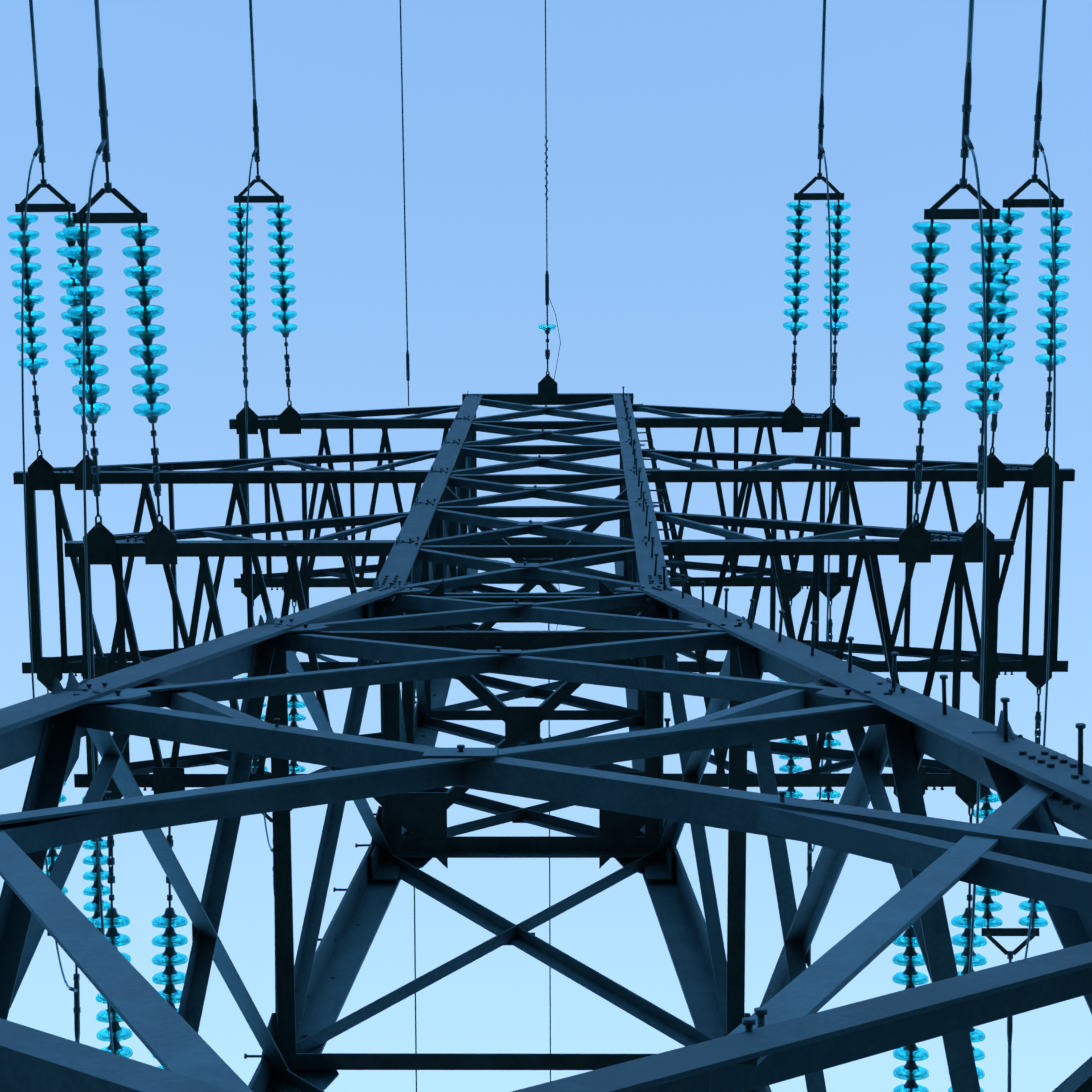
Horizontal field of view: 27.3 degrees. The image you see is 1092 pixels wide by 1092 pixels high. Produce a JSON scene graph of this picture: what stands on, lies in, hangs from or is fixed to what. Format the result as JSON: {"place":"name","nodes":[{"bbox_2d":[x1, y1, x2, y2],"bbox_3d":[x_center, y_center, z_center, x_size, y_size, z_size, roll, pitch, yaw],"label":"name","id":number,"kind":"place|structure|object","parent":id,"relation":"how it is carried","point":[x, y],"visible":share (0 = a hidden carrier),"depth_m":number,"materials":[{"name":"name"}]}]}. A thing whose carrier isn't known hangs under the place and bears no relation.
{"place":"outdoors","nodes":[
{"label":"outdoors","id":0,"kind":"place"},
{"bbox_2d":[0,0,1091,1091],"label":"sky","id":1,"kind":"structure","parent":0,"point":[681,134],"materials":[{"name":"blue"}]},
{"label":"field","id":2,"kind":"structure","parent":0,"visible":0},
{"bbox_2d":[0,374,1091,1091],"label":"lattice tower","id":3,"kind":"structure","parent":2,"relation":"on","point":[414,614],"depth_m":12.53,"materials":[{"name":"metal"}]},
{"bbox_2d":[7,87,94,461],"bbox_3d":[-4.468,-2.400,20.177,0.703,0.586,3.380,0,-80,1],"label":"insulator string","id":4,"kind":"object","parent":3,"relation":"attached to","point":[32,349],"visible":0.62,"depth_m":20.18,"materials":[{"name":"teal glass"}]},
{"bbox_2d":[43,685,110,1042],"bbox_3d":[-4.440,3.016,21.104,0.703,0.586,3.380,0,-80,1],"label":"insulator string","id":5,"kind":"object","parent":3,"relation":"attached to","point":[92,890],"visible":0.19,"depth_m":21.11,"materials":[{"name":"teal glass"}]},
{"bbox_2d":[62,68,170,529],"bbox_3d":[-3.140,-1.744,16.312,0.721,0.586,3.380,0,-80,1],"label":"insulator string","id":6,"kind":"object","parent":3,"relation":"attached to","point":[147,351],"visible":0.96,"depth_m":16.34,"materials":[{"name":"teal glass"}]},
{"bbox_2d":[21,0,1055,1091],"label":"power lines","id":7,"kind":"object","parent":6,"relation":"attached to","point":[555,372],"visible":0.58,"depth_m":19.45,"materials":[{"name":"black metal"}]},
{"bbox_2d":[94,827,187,1068],"bbox_3d":[-3.113,3.671,17.239,0.721,0.586,3.380,0,-80,1],"label":"insulator string","id":8,"kind":"object","parent":3,"relation":"attached to","point":[169,958],"visible":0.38,"depth_m":17.21,"materials":[{"name":"teal glass"}]},
{"bbox_2d":[227,100,297,410],"bbox_3d":[-3.099,-3.128,24.394,0.733,0.586,3.380,0,-80,1],"label":"insulator string","id":9,"kind":"object","parent":3,"relation":"attached to","point":[282,276],"visible":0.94,"depth_m":24.42,"materials":[{"name":"teal glass"}]},
{"bbox_2d":[243,597,305,889],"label":"insulator string","id":10,"kind":"object","parent":3,"relation":"attached to","point":[294,715],"visible":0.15,"depth_m":25.31,"materials":[{"name":"teal glass"}]},
{"bbox_2d":[406,271,555,630],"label":"earth wire fittings","id":11,"kind":"object","parent":3,"relation":"attached to","point":[547,328],"visible":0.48,"depth_m":27.20,"materials":[{"name":"black metal"}]},
{"bbox_2d":[778,596,840,883],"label":"insulator string","id":12,"kind":"object","parent":3,"relation":"attached to","point":[791,766],"visible":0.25,"depth_m":25.22,"materials":[{"name":"teal glass"}]},
{"bbox_2d":[783,96,850,408],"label":"insulator string","id":13,"kind":"object","parent":3,"relation":"attached to","point":[796,287],"visible":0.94,"depth_m":24.33,"materials":[{"name":"teal glass"}]},
{"bbox_2d":[892,802,986,1091],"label":"insulator string","id":14,"kind":"object","parent":3,"relation":"attached to","point":[910,1071],"visible":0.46,"depth_m":17.12,"materials":[{"name":"teal glass"}]},
{"bbox_2d":[903,63,1009,527],"bbox_3d":[2.984,-1.759,16.218,0.727,0.586,3.380,0,-80,1],"label":"insulator string","id":15,"kind":"object","parent":3,"relation":"attached to","point":[924,368],"visible":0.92,"depth_m":16.25,"materials":[{"name":"teal glass"}]},
{"bbox_2d":[973,684,1047,1044],"bbox_3d":[4.354,2.995,20.969,0.745,0.586,3.380,0,-80,1],"label":"insulator string","id":16,"kind":"object","parent":3,"relation":"attached to","point":[987,905],"visible":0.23,"depth_m":20.98,"materials":[{"name":"teal glass"}]},
{"bbox_2d":[989,81,1072,458],"bbox_3d":[4.326,-2.421,20.042,0.745,0.586,3.380,0,-80,1],"label":"insulator string","id":17,"kind":"object","parent":3,"relation":"attached to","point":[1009,216],"visible":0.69,"depth_m":20.05,"materials":[{"name":"teal glass"}]}
]}

